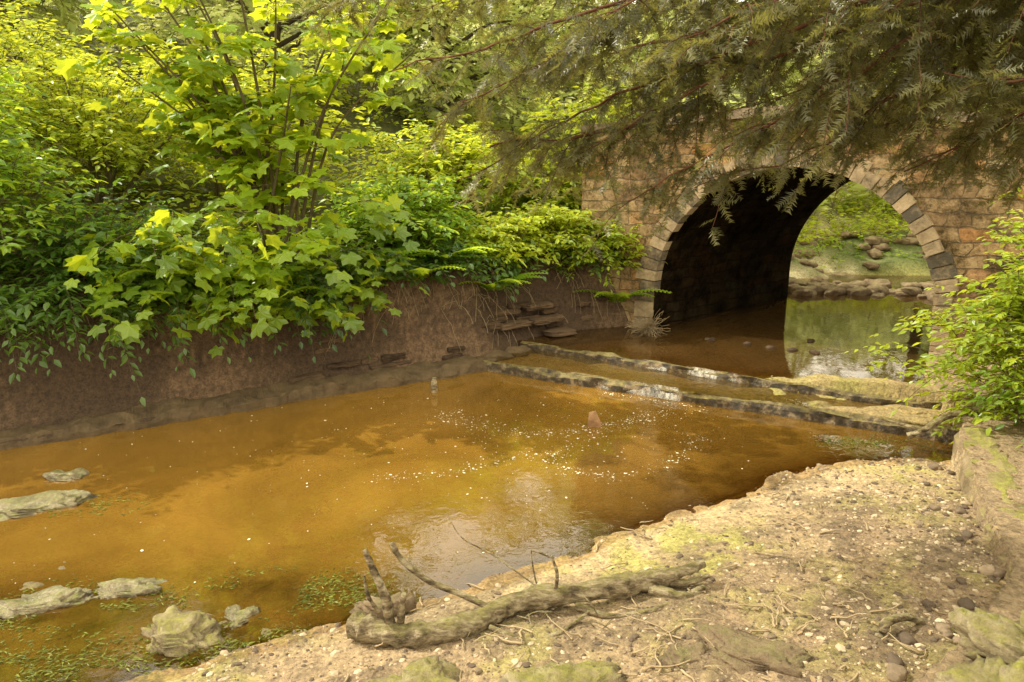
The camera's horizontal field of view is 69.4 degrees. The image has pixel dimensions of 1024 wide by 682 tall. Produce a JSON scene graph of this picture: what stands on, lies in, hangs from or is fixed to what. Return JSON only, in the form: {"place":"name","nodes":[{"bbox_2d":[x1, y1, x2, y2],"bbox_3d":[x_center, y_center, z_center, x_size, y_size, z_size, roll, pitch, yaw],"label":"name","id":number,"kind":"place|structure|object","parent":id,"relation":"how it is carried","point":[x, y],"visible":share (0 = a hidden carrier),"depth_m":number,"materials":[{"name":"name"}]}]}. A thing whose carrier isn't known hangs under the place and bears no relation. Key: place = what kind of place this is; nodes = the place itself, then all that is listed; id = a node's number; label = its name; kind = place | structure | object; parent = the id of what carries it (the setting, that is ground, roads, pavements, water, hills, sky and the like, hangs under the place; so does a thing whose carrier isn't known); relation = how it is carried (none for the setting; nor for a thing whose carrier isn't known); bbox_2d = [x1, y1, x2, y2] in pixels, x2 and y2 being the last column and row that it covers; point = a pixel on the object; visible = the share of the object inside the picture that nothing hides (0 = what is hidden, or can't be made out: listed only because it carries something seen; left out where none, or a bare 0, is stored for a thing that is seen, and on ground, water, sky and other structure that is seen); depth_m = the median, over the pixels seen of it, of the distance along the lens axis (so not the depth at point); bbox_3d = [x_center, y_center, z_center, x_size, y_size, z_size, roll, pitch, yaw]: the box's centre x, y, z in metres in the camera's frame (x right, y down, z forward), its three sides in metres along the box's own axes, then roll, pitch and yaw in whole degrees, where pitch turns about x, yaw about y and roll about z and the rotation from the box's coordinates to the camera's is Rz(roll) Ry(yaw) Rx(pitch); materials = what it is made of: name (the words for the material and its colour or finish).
{"place":"outdoors","nodes":[
{"label":"outdoors","id":0,"kind":"place"},
{"bbox_2d":[0,372,880,578],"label":"stream water","id":1,"kind":"structure","parent":0,"point":[259,469],"depth_m":5.29,"materials":[{"name":"brown liquid"}]},
{"bbox_2d":[0,489,97,521],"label":"mossy rock","id":2,"kind":"object","parent":1,"relation":"in","point":[22,506],"visible":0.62,"depth_m":4.69,"materials":[{"name":"grey stone"}]},
{"bbox_2d":[42,468,88,481],"bbox_3d":[-3.094,0.964,5.159,0.327,0.136,0.206,0,14,0],"label":"mossy rock","id":3,"kind":"object","parent":1,"relation":"in","point":[66,476],"visible":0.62,"depth_m":5.11,"materials":[{"name":"grey stone"}]},
{"bbox_2d":[26,392,742,582],"bbox_3d":[-0.839,0.887,5.338,6.305,0.003,3.459,0,14,0],"label":"foam","id":4,"kind":"object","parent":1,"relation":"on","point":[529,451],"visible":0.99,"depth_m":5.66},
{"bbox_2d":[430,377,437,392],"bbox_3d":[-0.731,0.505,6.948,0.065,0.342,0.069,3,15,12],"label":"wooden post","id":5,"kind":"object","parent":1,"relation":"in","point":[433,386],"visible":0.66,"depth_m":6.90,"materials":[{"name":"brown wood"}]},
{"bbox_2d":[0,432,938,681],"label":"water weed","id":6,"kind":"object","parent":1,"relation":"on","point":[29,670],"visible":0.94,"depth_m":3.49,"materials":[{"name":"green plant"}]},
{"bbox_2d":[588,411,600,426],"bbox_3d":[0.672,0.723,6.102,0.112,0.319,0.088,0,14,0],"label":"wooden stake","id":7,"kind":"object","parent":1,"relation":"in","point":[593,419],"visible":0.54,"depth_m":6.05,"materials":[{"name":"orange wood"}]},
{"bbox_2d":[324,255,669,358],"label":"dry grass","id":8,"kind":"structure","parent":0,"point":[647,327],"depth_m":8.32,"materials":[{"name":"brown plant"}]},
{"bbox_2d":[0,0,1023,681],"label":"ground","id":9,"kind":"structure","parent":0,"point":[70,388],"depth_m":4.71,"materials":[{"name":"brown soil"}]},
{"bbox_2d":[0,585,96,623],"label":"mossy rock","id":10,"kind":"object","parent":9,"relation":"on","point":[50,603],"visible":0.8,"depth_m":3.67,"materials":[{"name":"grey stone"}]},
{"bbox_2d":[0,65,110,192],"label":"hazel bush","id":11,"kind":"object","parent":9,"relation":"on","point":[10,80],"visible":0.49,"depth_m":6.94,"materials":[{"name":"green plant"}]},
{"bbox_2d":[0,101,116,295],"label":"elder bush","id":12,"kind":"object","parent":9,"relation":"on","point":[8,212],"visible":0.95,"depth_m":6.02,"materials":[{"name":"green plant"}]},
{"bbox_2d":[0,0,141,77],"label":"deciduous tree","id":13,"kind":"object","parent":9,"relation":"on","point":[62,6],"visible":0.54,"depth_m":12.34,"materials":[{"name":"green plant"}]},
{"bbox_2d":[0,0,154,185],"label":"hawthorn bush","id":14,"kind":"object","parent":9,"relation":"on","point":[23,32],"visible":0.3,"depth_m":8.37,"materials":[{"name":"green plant"}]},
{"bbox_2d":[0,176,196,290],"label":"elder bush","id":15,"kind":"object","parent":9,"relation":"on","point":[58,255],"visible":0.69,"depth_m":6.17,"materials":[{"name":"green plant"}]},
{"bbox_2d":[0,7,226,227],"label":"hawthorn bush","id":16,"kind":"object","parent":9,"relation":"on","point":[107,143],"visible":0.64,"depth_m":7.59,"materials":[{"name":"green plant"}]},
{"bbox_2d":[86,577,174,609],"bbox_3d":[-1.987,1.302,3.808,0.466,0.135,0.146,-4,15,-14],"label":"mossy rock","id":17,"kind":"object","parent":9,"relation":"on","point":[116,591],"visible":0.82,"depth_m":3.79,"materials":[{"name":"grey stone"}]},
{"bbox_2d":[140,605,229,663],"bbox_3d":[-1.523,1.377,3.450,0.348,0.201,0.330,-11,18,-36],"label":"mossy rock","id":18,"kind":"object","parent":9,"relation":"on","point":[173,631],"visible":0.88,"depth_m":3.40,"materials":[{"name":"grey stone"}]},
{"bbox_2d":[0,269,387,405],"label":"bramble thicket","id":19,"kind":"object","parent":9,"relation":"on","point":[43,316],"visible":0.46,"depth_m":6.00,"materials":[{"name":"green plant"}]},
{"bbox_2d":[45,35,363,209],"bbox_3d":[-3.706,-2.679,9.229,3.861,2.022,2.654,5,15,20],"label":"hazel bush","id":20,"kind":"object","parent":9,"relation":"on","point":[250,82],"visible":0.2,"depth_m":8.82,"materials":[{"name":"green plant"}]},
{"bbox_2d":[0,551,411,681],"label":"submerged stones","id":21,"kind":"object","parent":9,"relation":"on","point":[84,616],"visible":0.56,"depth_m":3.78,"materials":[{"name":"brown stone"}]},
{"bbox_2d":[218,604,263,638],"bbox_3d":[-1.332,1.367,3.606,0.169,0.132,0.263,9,17,32],"label":"mossy rock","id":22,"kind":"object","parent":9,"relation":"on","point":[242,617],"visible":0.91,"depth_m":3.58,"materials":[{"name":"grey stone"}]},
{"bbox_2d":[53,0,458,357],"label":"sycamore tree","id":23,"kind":"object","parent":9,"relation":"on","point":[244,162],"visible":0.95,"depth_m":6.46,"materials":[{"name":"green plant"}]},
{"bbox_2d":[0,345,535,450],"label":"stone ledge","id":24,"kind":"object","parent":9,"relation":"on","point":[176,409],"visible":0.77,"depth_m":6.50,"materials":[{"name":"stone"}]},
{"bbox_2d":[0,0,581,271],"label":"undergrowth","id":25,"kind":"object","parent":9,"relation":"on","point":[198,202],"visible":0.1,"depth_m":9.66,"materials":[{"name":"green plant"}]},
{"bbox_2d":[0,182,581,288],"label":"undergrowth","id":26,"kind":"object","parent":9,"relation":"on","point":[199,223],"visible":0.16,"depth_m":7.57,"materials":[{"name":"green plant"}]},
{"bbox_2d":[0,229,620,347],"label":"bramble thicket","id":27,"kind":"object","parent":9,"relation":"on","point":[49,291],"visible":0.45,"depth_m":6.80,"materials":[{"name":"green plant"}]},
{"bbox_2d":[153,0,468,92],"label":"deciduous tree","id":28,"kind":"object","parent":9,"relation":"on","point":[232,14],"visible":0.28,"depth_m":12.75,"materials":[{"name":"green plant"}]},
{"bbox_2d":[94,240,671,302],"bbox_3d":[-0.883,-0.582,7.610,5.925,0.811,1.394,-8,17,-29],"label":"fern clump","id":29,"kind":"object","parent":9,"relation":"on","point":[423,272],"visible":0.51,"depth_m":7.52,"materials":[{"name":"green plant"}]},
{"bbox_2d":[350,592,416,619],"bbox_3d":[-0.622,1.298,3.566,0.321,0.134,0.133,0,14,0],"label":"flat rock","id":30,"kind":"object","parent":9,"relation":"on","point":[365,606],"visible":0.41,"depth_m":3.55,"materials":[{"name":"brown stone"}]},
{"bbox_2d":[304,165,492,256],"bbox_3d":[-1.248,-1.358,8.003,2.082,1.070,1.822,-10,17,-33],"label":"elder bush","id":31,"kind":"object","parent":9,"relation":"on","point":[417,207],"visible":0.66,"depth_m":7.80,"materials":[{"name":"green plant"}]},
{"bbox_2d":[363,655,462,681],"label":"mossy rock","id":32,"kind":"object","parent":9,"relation":"on","point":[434,668],"visible":1,"depth_m":2.98,"materials":[{"name":"beige stone"}]},
{"bbox_2d":[284,0,573,142],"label":"deciduous tree","id":33,"kind":"object","parent":9,"relation":"on","point":[465,86],"visible":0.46,"depth_m":14.02,"materials":[{"name":"green plant"}]},
{"bbox_2d":[339,114,546,209],"bbox_3d":[-0.822,-2.148,9.386,2.958,1.448,2.426,0,14,0],"label":"hawthorn bush","id":34,"kind":"object","parent":9,"relation":"on","point":[469,149],"visible":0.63,"depth_m":9.02,"materials":[{"name":"green plant"}]},
{"bbox_2d":[290,296,613,383],"bbox_3d":[-1.100,-0.039,7.572,5.349,0.500,0.577,-8,17,-29],"label":"bank stonework","id":35,"kind":"object","parent":9,"relation":"on","point":[551,318],"visible":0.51,"depth_m":8.16,"materials":[{"name":"stone"}]},
{"bbox_2d":[408,207,562,274],"bbox_3d":[-0.352,-1.143,8.362,1.908,0.751,1.368,0,14,0],"label":"nettle patch","id":36,"kind":"object","parent":9,"relation":"on","point":[495,236],"visible":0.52,"depth_m":8.11,"materials":[{"name":"green plant"}]},
{"bbox_2d":[19,0,1016,218],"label":"hillside scrub","id":37,"kind":"object","parent":9,"relation":"on","point":[165,32],"visible":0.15,"depth_m":15.51,"materials":[{"name":"green plant"}]},
{"bbox_2d":[346,514,710,649],"bbox_3d":[0.113,1.117,3.484,1.720,0.476,0.615,0,14,0],"label":"fallen log","id":38,"kind":"object","parent":9,"relation":"on","point":[362,627],"visible":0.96,"depth_m":3.41,"materials":[{"name":"brown wood"}]},
{"bbox_2d":[478,146,581,218],"bbox_3d":[0.571,-1.910,9.528,1.880,1.162,1.887,-13,19,-41],"label":"hazel bush","id":39,"kind":"object","parent":9,"relation":"on","point":[567,200],"visible":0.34,"depth_m":9.22,"materials":[{"name":"green plant"}]},
{"bbox_2d":[451,0,644,92],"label":"deciduous tree","id":40,"kind":"object","parent":9,"relation":"on","point":[527,4],"visible":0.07,"depth_m":19.86,"materials":[{"name":"green plant"}]},
{"bbox_2d":[476,200,624,263],"bbox_3d":[0.341,-1.263,8.703,1.914,0.762,1.354,0,14,0],"label":"nettle patch","id":41,"kind":"object","parent":9,"relation":"on","point":[551,223],"visible":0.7,"depth_m":8.45,"materials":[{"name":"green plant"}]},
{"bbox_2d":[499,660,628,681],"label":"mossy rock","id":42,"kind":"object","parent":9,"relation":"on","point":[591,671],"visible":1,"depth_m":2.95,"materials":[{"name":"beige stone"}]},
{"bbox_2d":[546,219,650,292],"bbox_3d":[1.075,-1.060,8.695,1.468,0.845,1.216,0,14,0],"label":"nettle patch","id":43,"kind":"object","parent":9,"relation":"on","point":[611,243],"visible":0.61,"depth_m":8.51,"materials":[{"name":"green plant"}]},
{"bbox_2d":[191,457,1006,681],"bbox_3d":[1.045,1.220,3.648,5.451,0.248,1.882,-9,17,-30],"label":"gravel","id":44,"kind":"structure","parent":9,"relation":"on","point":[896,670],"depth_m":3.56,"materials":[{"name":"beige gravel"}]},
{"bbox_2d":[518,76,696,163],"bbox_3d":[1.729,-2.959,11.307,3.784,2.034,3.185,0,14,0],"label":"willow bush","id":45,"kind":"object","parent":9,"relation":"on","point":[596,97],"visible":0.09,"depth_m":10.94,"materials":[{"name":"green plant"}]},
{"bbox_2d":[265,0,1023,261],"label":"yew tree","id":46,"kind":"object","parent":9,"relation":"on","point":[892,28],"visible":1,"depth_m":3.25,"materials":[{"name":"green plant"}]},
{"bbox_2d":[512,0,822,116],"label":"deciduous tree","id":47,"kind":"object","parent":9,"relation":"on","point":[639,38],"visible":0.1,"depth_m":14.75,"materials":[{"name":"green plant"}]},
{"bbox_2d":[344,488,1011,681],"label":"twig debris","id":48,"kind":"object","parent":9,"relation":"on","point":[775,624],"visible":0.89,"depth_m":3.31,"materials":[{"name":"brown wood"}]},
{"bbox_2d":[652,640,709,671],"bbox_3d":[0.724,1.343,3.088,0.280,0.143,0.194,-10,18,-35],"label":"flat rock","id":49,"kind":"object","parent":9,"relation":"on","point":[681,653],"visible":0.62,"depth_m":3.06,"materials":[{"name":"beige stone"}]},
{"bbox_2d":[483,360,959,457],"bbox_3d":[1.625,0.640,6.705,4.339,0.432,0.139,7,16,26],"label":"stone weir","id":50,"kind":"object","parent":9,"relation":"on","point":[943,441],"visible":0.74,"depth_m":6.27,"materials":[{"name":"grey stone"}]},
{"bbox_2d":[520,341,941,409],"bbox_3d":[1.831,0.396,7.137,4.048,0.293,0.182,8,17,29],"label":"stone weir","id":51,"kind":"object","parent":9,"relation":"on","point":[690,373],"visible":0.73,"depth_m":7.06,"materials":[{"name":"grey stone"}]},
{"bbox_2d":[599,0,886,108],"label":"deciduous tree","id":52,"kind":"object","parent":9,"relation":"on","point":[794,77],"visible":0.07,"depth_m":16.72,"materials":[{"name":"green plant"}]},
{"bbox_2d":[695,623,814,677],"bbox_3d":[1.000,1.337,3.062,0.522,0.179,0.265,4,15,14],"label":"flat rock","id":53,"kind":"object","parent":9,"relation":"on","point":[740,652],"visible":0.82,"depth_m":3.03,"materials":[{"name":"beige stone"}]},
{"bbox_2d":[705,337,819,355],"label":"rocks","id":54,"kind":"object","parent":9,"relation":"on","point":[711,340],"visible":0.84,"depth_m":7.88,"materials":[{"name":"stone"}]},
{"bbox_2d":[559,367,1023,681],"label":"leaf litter","id":55,"kind":"object","parent":9,"relation":"on","point":[812,678],"visible":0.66,"depth_m":3.75,"materials":[{"name":"brown plant"}]},
{"bbox_2d":[581,105,1023,354],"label":"stone arch bridge","id":56,"kind":"structure","parent":9,"relation":"on","point":[742,266],"depth_m":8.51,"materials":[{"name":"brown stone"}]},
{"bbox_2d":[796,182,911,245],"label":"streamside plants","id":57,"kind":"object","parent":9,"relation":"on","point":[851,210],"visible":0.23,"depth_m":14.21,"materials":[{"name":"green plant"}]},
{"bbox_2d":[792,226,922,268],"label":"streamside plants","id":58,"kind":"object","parent":9,"relation":"on","point":[840,246],"visible":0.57,"depth_m":13.00,"materials":[{"name":"green plant"}]},
{"bbox_2d":[788,227,934,302],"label":"stream rocks","id":59,"kind":"object","parent":9,"relation":"on","point":[875,247],"visible":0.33,"depth_m":11.34,"materials":[{"name":"grey stone"}]},
{"bbox_2d":[746,0,1005,121],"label":"deciduous tree","id":60,"kind":"object","parent":9,"relation":"on","point":[921,54],"depth_m":14.81,"materials":[{"name":"green plant"}]},
{"bbox_2d":[874,613,925,637],"bbox_3d":[1.663,1.231,3.188,0.295,0.111,0.062,-6,16,-23],"label":"driftwood stub","id":61,"kind":"object","parent":9,"relation":"on","point":[885,623],"visible":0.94,"depth_m":3.16,"materials":[{"name":"brown wood"}]},
{"bbox_2d":[845,209,1023,443],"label":"box shrub","id":62,"kind":"object","parent":9,"relation":"on","point":[1004,353],"visible":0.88,"depth_m":5.49,"materials":[{"name":"green plant"}]},
{"bbox_2d":[882,398,1010,438],"bbox_3d":[3.377,0.585,5.653,0.966,0.279,0.259,0,14,0],"label":"driftwood branch","id":63,"kind":"object","parent":9,"relation":"on","point":[935,422],"visible":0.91,"depth_m":5.58,"materials":[{"name":"brown wood"}]},
{"bbox_2d":[922,401,1023,678],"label":"stone kerb","id":64,"kind":"structure","parent":9,"relation":"on","point":[1002,480],"depth_m":4.66,"materials":[{"name":"beige stone"}]},
{"bbox_2d":[934,652,1023,681],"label":"mossy rock","id":65,"kind":"object","parent":9,"relation":"on","point":[990,667],"visible":0.99,"depth_m":2.51,"materials":[{"name":"beige stone"}]},
{"bbox_2d":[948,607,1023,664],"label":"mossy rock","id":66,"kind":"object","parent":9,"relation":"on","point":[982,632],"visible":0.71,"depth_m":2.67,"materials":[{"name":"beige stone"}]},
{"bbox_2d":[953,346,1023,447],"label":"box shrub","id":67,"kind":"object","parent":9,"relation":"on","point":[1020,408],"visible":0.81,"depth_m":5.15,"materials":[{"name":"green plant"}]},
{"bbox_2d":[991,186,1022,203],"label":"hazel bush","id":68,"kind":"object","parent":9,"relation":"on","point":[1012,195],"visible":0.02,"depth_m":6.70,"materials":[{"name":"green plant"}]},
{"bbox_2d":[542,275,934,377],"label":"upstream water","id":69,"kind":"structure","parent":0,"point":[815,314],"depth_m":8.44,"materials":[{"name":"green liquid"}]}
]}

